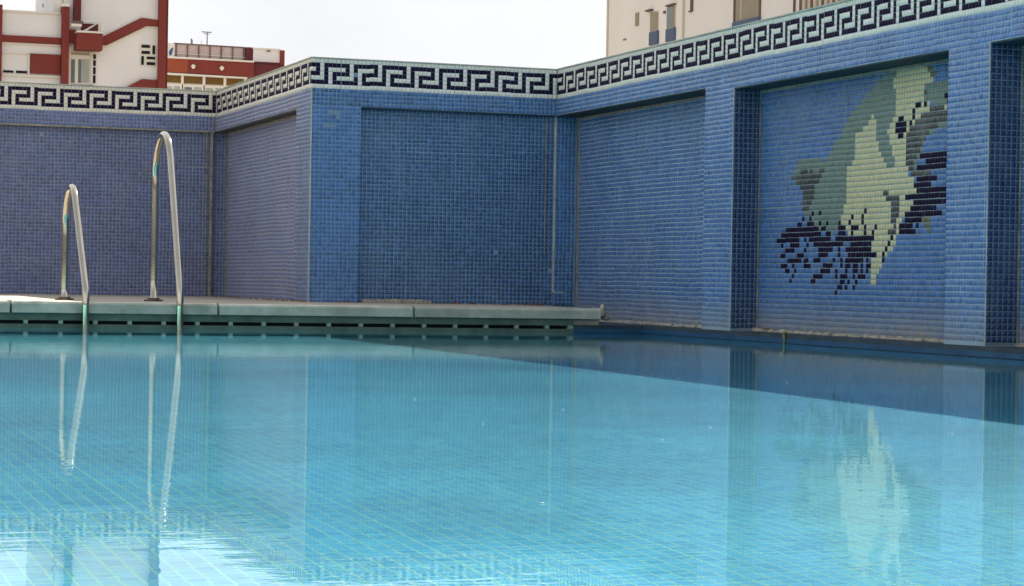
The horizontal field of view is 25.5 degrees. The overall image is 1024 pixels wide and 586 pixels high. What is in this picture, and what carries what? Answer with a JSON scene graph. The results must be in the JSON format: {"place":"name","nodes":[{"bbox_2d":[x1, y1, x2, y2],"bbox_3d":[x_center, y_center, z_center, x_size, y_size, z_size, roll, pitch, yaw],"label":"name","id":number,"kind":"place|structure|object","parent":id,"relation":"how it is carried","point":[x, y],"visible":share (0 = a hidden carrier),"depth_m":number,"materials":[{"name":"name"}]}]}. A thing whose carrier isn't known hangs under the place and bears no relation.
{"place":"outdoors","nodes":[
{"label":"outdoors","id":0,"kind":"place"},
{"bbox_2d":[0,0,168,88],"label":"apartment building","id":1,"kind":"structure","parent":0,"point":[121,43],"depth_m":132.06,"materials":[{"name":"white paint"}]},
{"bbox_2d":[71,51,90,84],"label":"window","id":2,"kind":"structure","parent":1,"relation":"in","point":[80,61],"depth_m":131.96,"materials":[{"name":"grey glass"}]},
{"bbox_2d":[167,31,284,90],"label":"house","id":3,"kind":"structure","parent":0,"point":[192,66],"depth_m":164.88,"materials":[{"name":"red paint"}]},
{"bbox_2d":[168,43,174,55],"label":"roof sign","id":4,"kind":"object","parent":3,"relation":"on","point":[171,48],"visible":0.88,"depth_m":163.89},
{"bbox_2d":[167,83,181,88],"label":"window","id":5,"kind":"structure","parent":3,"relation":"in","point":[169,86],"depth_m":163.95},
{"bbox_2d":[182,84,204,89],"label":"window","id":6,"kind":"structure","parent":3,"relation":"in","point":[184,86],"depth_m":164.39,"materials":[{"name":"grey glass"}]},
{"bbox_2d":[204,85,224,90],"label":"window","id":7,"kind":"structure","parent":3,"relation":"in","point":[207,87],"depth_m":164.87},
{"bbox_2d":[0,293,600,324],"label":"pool deck","id":8,"kind":"structure","parent":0,"point":[99,304],"depth_m":12.06,"materials":[{"name":"concrete"}]},
{"bbox_2d":[0,81,227,296],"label":"mosaic wall","id":9,"kind":"structure","parent":8,"relation":"on","point":[94,145],"depth_m":15.82,"materials":[{"name":"blue tile"}]},
{"bbox_2d":[55,131,183,329],"bbox_3d":[-2.061,-0.190,11.913,0.584,1.362,0.839,1,0,-19],"label":"pool ladder","id":10,"kind":"object","parent":8,"relation":"attached to","point":[71,191],"visible":0.85,"depth_m":11.90,"materials":[{"name":"silver metal"}]},
{"bbox_2d":[215,58,312,300],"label":"mosaic wall","id":11,"kind":"structure","parent":8,"relation":"on","point":[258,118],"depth_m":14.83,"materials":[{"name":"tile"}]},
{"bbox_2d":[210,296,543,305],"bbox_3d":[-1.391,0.044,14.449,1.305,0.020,3.095,1,0,-49],"label":"sediment","id":12,"kind":"object","parent":8,"relation":"on","point":[542,304],"visible":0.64,"depth_m":13.84,"materials":[{"name":"soil"}]},
{"bbox_2d":[361,299,431,303],"bbox_3d":[-0.695,0.048,13.599,0.428,0.025,0.045,1,0,-19],"label":"mortar strip","id":13,"kind":"object","parent":8,"relation":"on","point":[422,301],"visible":0.97,"depth_m":13.57,"materials":[{"name":"grey concrete"}]},
{"bbox_2d":[296,56,577,306],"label":"mosaic wall","id":14,"kind":"structure","parent":8,"relation":"on","point":[442,183],"depth_m":13.74,"materials":[{"name":"blue tile"}]},
{"bbox_2d":[0,0,606,68],"label":"sky","id":15,"kind":"structure","parent":0,"point":[551,34],"materials":[{"name":"white"}]},
{"bbox_2d":[0,328,1023,585],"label":"pool water","id":16,"kind":"structure","parent":0,"point":[266,458],"depth_m":3.43,"materials":[{"name":"blue liquid"}]},
{"bbox_2d":[606,0,841,56],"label":"apartment building","id":17,"kind":"structure","parent":0,"point":[631,25],"depth_m":87.60,"materials":[{"name":"beige paint"}]},
{"bbox_2d":[635,12,638,25],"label":"slot window","id":18,"kind":"structure","parent":17,"relation":"in","point":[636,14],"depth_m":91.23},
{"bbox_2d":[649,10,658,31],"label":"window","id":19,"kind":"structure","parent":17,"relation":"in","point":[654,15],"depth_m":89.53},
{"bbox_2d":[666,5,675,28],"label":"window","id":20,"kind":"structure","parent":17,"relation":"in","point":[671,10],"depth_m":87.97,"materials":[{"name":"grey glass"}]},
{"bbox_2d":[573,322,1023,359],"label":"pool plinth","id":21,"kind":"structure","parent":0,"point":[998,352],"depth_m":10.52,"materials":[{"name":"blue tile"}]},
{"bbox_2d":[600,304,608,320],"bbox_3d":[0.499,0.107,12.495,0.069,0.092,0.095,1,0,31],"label":"mortar lump","id":22,"kind":"object","parent":21,"relation":"on","point":[604,317],"visible":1,"depth_m":12.46,"materials":[{"name":"grey concrete"}]},
{"bbox_2d":[782,331,787,343],"bbox_3d":[1.311,0.218,10.854,0.026,0.068,0.018,1,0,-42],"label":"plant stem","id":23,"kind":"object","parent":21,"relation":"attached to","point":[783,335],"visible":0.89,"depth_m":10.85,"materials":[{"name":"green plant"}]},
{"bbox_2d":[556,0,1023,346],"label":"mosaic wall","id":24,"kind":"structure","parent":21,"relation":"on","point":[855,167],"depth_m":10.89,"materials":[{"name":"blue tile"}]},
{"bbox_2d":[595,319,1023,346],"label":"sediment","id":25,"kind":"object","parent":21,"relation":"on","point":[810,332],"visible":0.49,"depth_m":10.94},
{"label":"pool floor","id":26,"kind":"structure","parent":0,"visible":0},
{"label":"pool basin wall","id":27,"kind":"structure","parent":26,"relation":"on","visible":0},
{"bbox_2d":[0,312,572,332],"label":"overflow gutter","id":28,"kind":"object","parent":27,"relation":"on","point":[168,321],"visible":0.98,"depth_m":11.88,"materials":[{"name":"tile"}]}
]}

